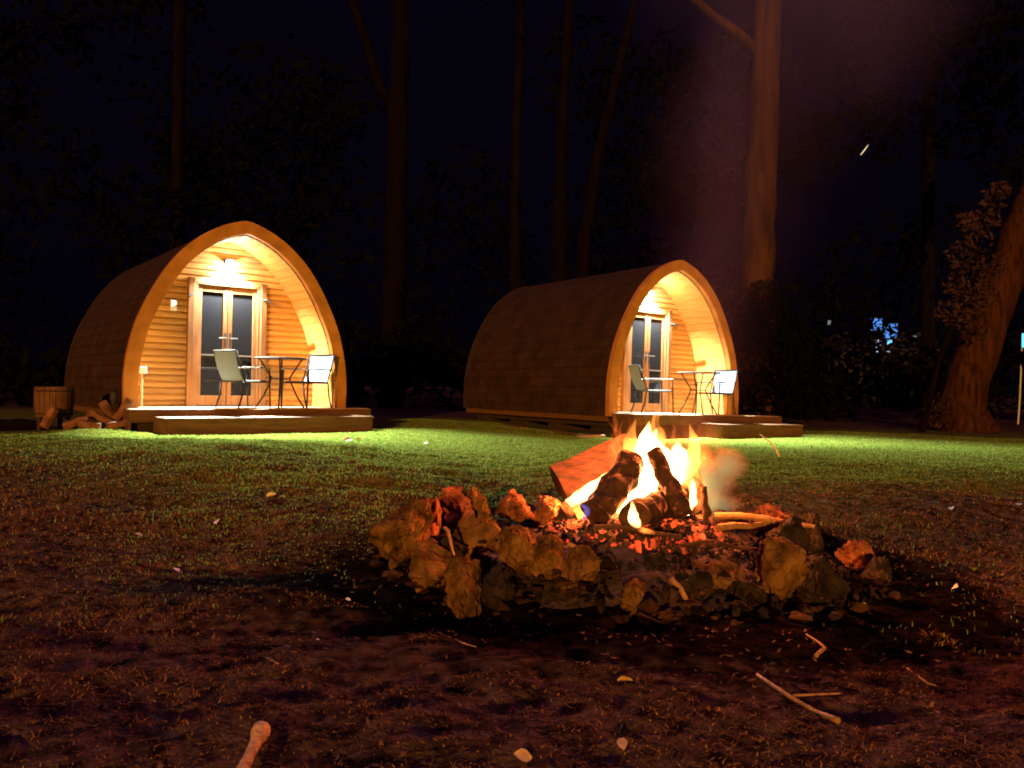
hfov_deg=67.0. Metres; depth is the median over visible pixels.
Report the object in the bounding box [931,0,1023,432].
gum tree
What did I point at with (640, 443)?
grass
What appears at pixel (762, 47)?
gum tree
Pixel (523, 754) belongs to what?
fallen leaf
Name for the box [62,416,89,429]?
firewood log
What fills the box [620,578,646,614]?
rock
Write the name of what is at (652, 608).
rubble
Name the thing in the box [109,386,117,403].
lantern
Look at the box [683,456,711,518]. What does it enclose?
burning log
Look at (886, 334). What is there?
window
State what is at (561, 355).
camping pod
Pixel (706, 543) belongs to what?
branch
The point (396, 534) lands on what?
rock
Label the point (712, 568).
rock
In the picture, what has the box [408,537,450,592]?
rock
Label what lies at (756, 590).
rock
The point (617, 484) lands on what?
burning log
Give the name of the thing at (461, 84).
sky
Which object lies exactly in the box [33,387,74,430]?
wooden tub
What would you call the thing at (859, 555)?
rock
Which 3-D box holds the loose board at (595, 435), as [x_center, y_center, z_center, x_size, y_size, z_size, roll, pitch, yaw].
[1.228,0.804,11.996,0.420,0.028,0.140,-1,3,-10]
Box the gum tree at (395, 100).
[348,0,410,406]
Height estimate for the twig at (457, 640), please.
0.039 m
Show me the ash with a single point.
(625, 556)
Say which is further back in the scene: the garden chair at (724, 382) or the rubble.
the garden chair at (724, 382)
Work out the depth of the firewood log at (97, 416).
9.87 m
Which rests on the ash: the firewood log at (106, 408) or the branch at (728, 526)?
the branch at (728, 526)
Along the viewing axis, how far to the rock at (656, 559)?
2.57 m
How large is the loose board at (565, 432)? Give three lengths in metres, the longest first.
0.550 x 0.140 x 0.028 m
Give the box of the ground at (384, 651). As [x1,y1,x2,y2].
[0,379,1023,767]
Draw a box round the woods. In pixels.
[0,0,1023,422]
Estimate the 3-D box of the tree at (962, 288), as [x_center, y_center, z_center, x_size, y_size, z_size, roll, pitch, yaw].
[9.241,-1.556,15.591,1.679,5.152,0.818,1,0,0]
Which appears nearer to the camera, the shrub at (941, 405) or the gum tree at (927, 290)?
the shrub at (941, 405)
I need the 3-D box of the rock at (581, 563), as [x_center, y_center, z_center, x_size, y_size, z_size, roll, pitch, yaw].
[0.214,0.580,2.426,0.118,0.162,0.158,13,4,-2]
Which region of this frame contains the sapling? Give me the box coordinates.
[857,310,908,409]
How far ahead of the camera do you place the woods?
28.68 m
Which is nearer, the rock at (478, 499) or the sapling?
the rock at (478, 499)
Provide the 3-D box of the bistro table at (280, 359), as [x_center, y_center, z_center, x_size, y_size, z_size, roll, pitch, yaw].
[-3.392,-0.017,11.335,0.749,0.743,0.749,1,0,31]
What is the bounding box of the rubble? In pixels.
[368,504,915,627]
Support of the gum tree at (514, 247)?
on the ground at (384, 651)
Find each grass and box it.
[0,418,1023,656]
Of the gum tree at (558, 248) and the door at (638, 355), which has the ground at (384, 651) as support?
the gum tree at (558, 248)
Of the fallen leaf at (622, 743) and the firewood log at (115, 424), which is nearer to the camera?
the fallen leaf at (622, 743)
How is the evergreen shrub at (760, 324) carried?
on the ground at (384, 651)
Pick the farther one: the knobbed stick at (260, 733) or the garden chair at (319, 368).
the garden chair at (319, 368)
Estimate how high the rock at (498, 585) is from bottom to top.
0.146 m
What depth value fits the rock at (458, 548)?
2.63 m
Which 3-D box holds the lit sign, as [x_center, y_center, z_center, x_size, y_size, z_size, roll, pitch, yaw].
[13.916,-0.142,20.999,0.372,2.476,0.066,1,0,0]
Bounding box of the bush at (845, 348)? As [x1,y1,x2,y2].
[818,317,939,407]
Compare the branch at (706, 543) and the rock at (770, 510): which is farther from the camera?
the rock at (770, 510)
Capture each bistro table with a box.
[254,356,306,408]
[677,372,719,414]
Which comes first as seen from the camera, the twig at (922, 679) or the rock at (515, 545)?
the twig at (922, 679)
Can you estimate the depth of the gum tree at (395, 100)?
23.77 m
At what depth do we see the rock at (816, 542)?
2.97 m
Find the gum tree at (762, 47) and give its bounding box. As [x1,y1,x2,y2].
[690,0,781,415]
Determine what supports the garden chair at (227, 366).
on the timber deck at (195, 420)
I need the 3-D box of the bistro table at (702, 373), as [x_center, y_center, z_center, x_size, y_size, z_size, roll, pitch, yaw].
[3.252,0.163,13.519,0.749,0.743,0.749,1,0,43]
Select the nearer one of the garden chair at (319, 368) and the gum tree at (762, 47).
the garden chair at (319, 368)
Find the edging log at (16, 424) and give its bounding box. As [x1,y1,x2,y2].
[0,419,36,430]
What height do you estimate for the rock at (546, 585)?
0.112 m
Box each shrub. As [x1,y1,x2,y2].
[724,279,833,422]
[918,391,955,431]
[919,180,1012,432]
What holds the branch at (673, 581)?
on the ground at (384, 651)
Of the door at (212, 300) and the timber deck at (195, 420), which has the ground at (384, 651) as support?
the timber deck at (195, 420)
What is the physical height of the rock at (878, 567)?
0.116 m
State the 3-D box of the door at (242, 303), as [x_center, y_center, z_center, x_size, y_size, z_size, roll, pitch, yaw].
[-4.101,-0.564,11.764,0.436,1.770,0.107,1,0,-39]
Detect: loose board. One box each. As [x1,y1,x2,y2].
[506,424,528,427]
[552,430,578,434]
[577,434,604,436]
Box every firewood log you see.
[39,407,57,429]
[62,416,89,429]
[78,419,101,428]
[86,409,113,424]
[98,400,116,420]
[105,419,131,428]
[112,398,132,420]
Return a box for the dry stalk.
[760,434,779,456]
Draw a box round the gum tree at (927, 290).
[831,0,1005,417]
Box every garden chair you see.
[213,350,271,408]
[280,354,334,408]
[628,365,673,413]
[695,370,737,414]
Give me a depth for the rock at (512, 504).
3.13 m
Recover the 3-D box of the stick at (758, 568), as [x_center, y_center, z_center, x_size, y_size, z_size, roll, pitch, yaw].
[0.836,0.596,2.548,0.063,0.147,0.056,1,-4,3]
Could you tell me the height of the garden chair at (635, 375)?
0.817 m
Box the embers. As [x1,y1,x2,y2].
[547,513,730,553]
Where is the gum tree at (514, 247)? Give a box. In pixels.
[464,0,524,292]
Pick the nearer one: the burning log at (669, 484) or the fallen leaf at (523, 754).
the fallen leaf at (523, 754)
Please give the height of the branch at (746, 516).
0.042 m
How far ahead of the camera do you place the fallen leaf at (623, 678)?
1.68 m
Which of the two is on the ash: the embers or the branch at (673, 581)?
the embers
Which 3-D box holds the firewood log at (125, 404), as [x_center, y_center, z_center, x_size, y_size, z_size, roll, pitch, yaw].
[-5.034,0.335,9.999,0.249,0.311,0.107,1,0,-28]
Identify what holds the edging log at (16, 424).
on the ground at (384, 651)
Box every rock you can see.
[369,499,434,577]
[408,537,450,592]
[423,497,441,541]
[436,485,474,529]
[438,537,466,556]
[443,555,481,619]
[451,514,500,559]
[464,486,490,518]
[480,566,516,609]
[494,525,535,575]
[495,488,534,521]
[529,576,578,603]
[530,533,563,580]
[534,495,561,527]
[560,545,599,592]
[596,553,621,581]
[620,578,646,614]
[640,552,675,571]
[675,569,714,600]
[695,562,745,588]
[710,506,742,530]
[720,579,765,602]
[743,503,790,535]
[761,536,808,598]
[765,516,811,555]
[797,555,850,605]
[804,512,823,555]
[835,539,875,570]
[861,556,892,585]
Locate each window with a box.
[870,317,882,330]
[883,323,897,338]
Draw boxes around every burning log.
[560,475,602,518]
[580,450,643,523]
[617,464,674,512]
[618,488,690,531]
[646,447,691,518]
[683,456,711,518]
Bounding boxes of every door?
[196,285,227,404]
[226,288,256,404]
[628,312,647,410]
[645,314,664,410]
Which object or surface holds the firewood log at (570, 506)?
on the embers
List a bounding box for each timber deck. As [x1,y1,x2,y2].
[122,406,373,434]
[612,412,803,438]
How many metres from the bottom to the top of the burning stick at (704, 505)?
0.132 m
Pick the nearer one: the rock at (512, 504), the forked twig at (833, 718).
the forked twig at (833, 718)
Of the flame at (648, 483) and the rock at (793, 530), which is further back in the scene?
the flame at (648, 483)
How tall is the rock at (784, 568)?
0.200 m
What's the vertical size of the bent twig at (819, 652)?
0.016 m
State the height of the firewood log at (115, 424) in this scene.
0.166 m
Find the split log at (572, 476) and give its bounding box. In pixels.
[550,433,634,500]
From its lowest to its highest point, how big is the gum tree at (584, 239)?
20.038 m
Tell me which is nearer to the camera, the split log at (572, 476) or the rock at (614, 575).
the rock at (614, 575)
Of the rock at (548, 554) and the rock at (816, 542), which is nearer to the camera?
the rock at (548, 554)
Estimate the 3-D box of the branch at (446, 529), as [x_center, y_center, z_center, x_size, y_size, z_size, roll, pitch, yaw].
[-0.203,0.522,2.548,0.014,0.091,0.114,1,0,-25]
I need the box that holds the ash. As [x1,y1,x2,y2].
[481,514,803,612]
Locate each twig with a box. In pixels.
[437,632,475,646]
[756,673,840,723]
[806,634,826,657]
[906,667,947,689]
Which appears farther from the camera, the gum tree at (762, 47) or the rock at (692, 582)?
the gum tree at (762, 47)
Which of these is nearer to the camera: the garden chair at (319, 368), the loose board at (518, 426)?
the garden chair at (319, 368)
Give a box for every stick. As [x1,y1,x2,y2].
[237,721,270,767]
[700,486,708,520]
[755,542,764,583]
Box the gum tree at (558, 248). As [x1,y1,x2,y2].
[551,0,572,282]
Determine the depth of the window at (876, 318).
36.05 m
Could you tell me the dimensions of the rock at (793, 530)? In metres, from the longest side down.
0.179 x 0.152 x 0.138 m
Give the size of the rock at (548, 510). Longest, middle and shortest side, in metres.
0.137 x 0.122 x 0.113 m
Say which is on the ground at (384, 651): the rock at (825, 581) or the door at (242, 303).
the rock at (825, 581)
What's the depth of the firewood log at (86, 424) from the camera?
9.57 m
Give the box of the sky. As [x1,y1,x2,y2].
[0,0,1023,396]
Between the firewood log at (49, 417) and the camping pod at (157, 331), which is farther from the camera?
the camping pod at (157, 331)
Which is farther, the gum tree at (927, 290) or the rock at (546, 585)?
the gum tree at (927, 290)
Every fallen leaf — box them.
[514,748,531,761]
[617,676,632,680]
[617,738,626,750]
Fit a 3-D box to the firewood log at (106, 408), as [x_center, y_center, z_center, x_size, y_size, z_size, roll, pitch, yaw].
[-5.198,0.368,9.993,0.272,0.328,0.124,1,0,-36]
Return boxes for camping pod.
[64,221,345,420]
[463,260,738,434]
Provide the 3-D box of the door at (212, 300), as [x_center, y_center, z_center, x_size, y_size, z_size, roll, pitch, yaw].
[-4.451,-0.572,11.487,0.436,1.770,0.107,1,0,-38]
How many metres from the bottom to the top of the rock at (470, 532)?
0.186 m
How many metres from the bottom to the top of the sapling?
4.320 m
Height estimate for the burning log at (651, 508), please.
0.133 m
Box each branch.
[443,526,454,554]
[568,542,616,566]
[594,524,681,538]
[669,577,702,615]
[680,540,758,549]
[714,512,814,527]
[714,517,778,530]
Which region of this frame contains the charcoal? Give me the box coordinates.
[481,512,881,617]
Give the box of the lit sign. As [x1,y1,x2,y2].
[1017,333,1023,423]
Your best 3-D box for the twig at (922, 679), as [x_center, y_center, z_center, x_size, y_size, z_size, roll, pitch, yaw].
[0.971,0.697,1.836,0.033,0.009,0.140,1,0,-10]
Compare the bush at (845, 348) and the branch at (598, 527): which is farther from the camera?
the bush at (845, 348)
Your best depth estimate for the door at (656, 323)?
14.14 m
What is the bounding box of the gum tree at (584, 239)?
[576,0,637,277]
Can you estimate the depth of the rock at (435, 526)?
2.93 m
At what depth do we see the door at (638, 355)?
13.91 m
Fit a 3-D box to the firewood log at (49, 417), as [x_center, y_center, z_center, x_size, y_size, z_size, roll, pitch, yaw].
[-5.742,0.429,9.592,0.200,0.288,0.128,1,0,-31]
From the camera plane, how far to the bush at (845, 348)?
36.08 m
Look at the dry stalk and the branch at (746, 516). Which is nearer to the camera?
the branch at (746, 516)
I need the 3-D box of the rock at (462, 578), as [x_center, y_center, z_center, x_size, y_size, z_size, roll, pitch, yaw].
[-0.147,0.617,2.358,0.112,0.199,0.177,-7,-8,6]
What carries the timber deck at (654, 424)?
on the ground at (384, 651)

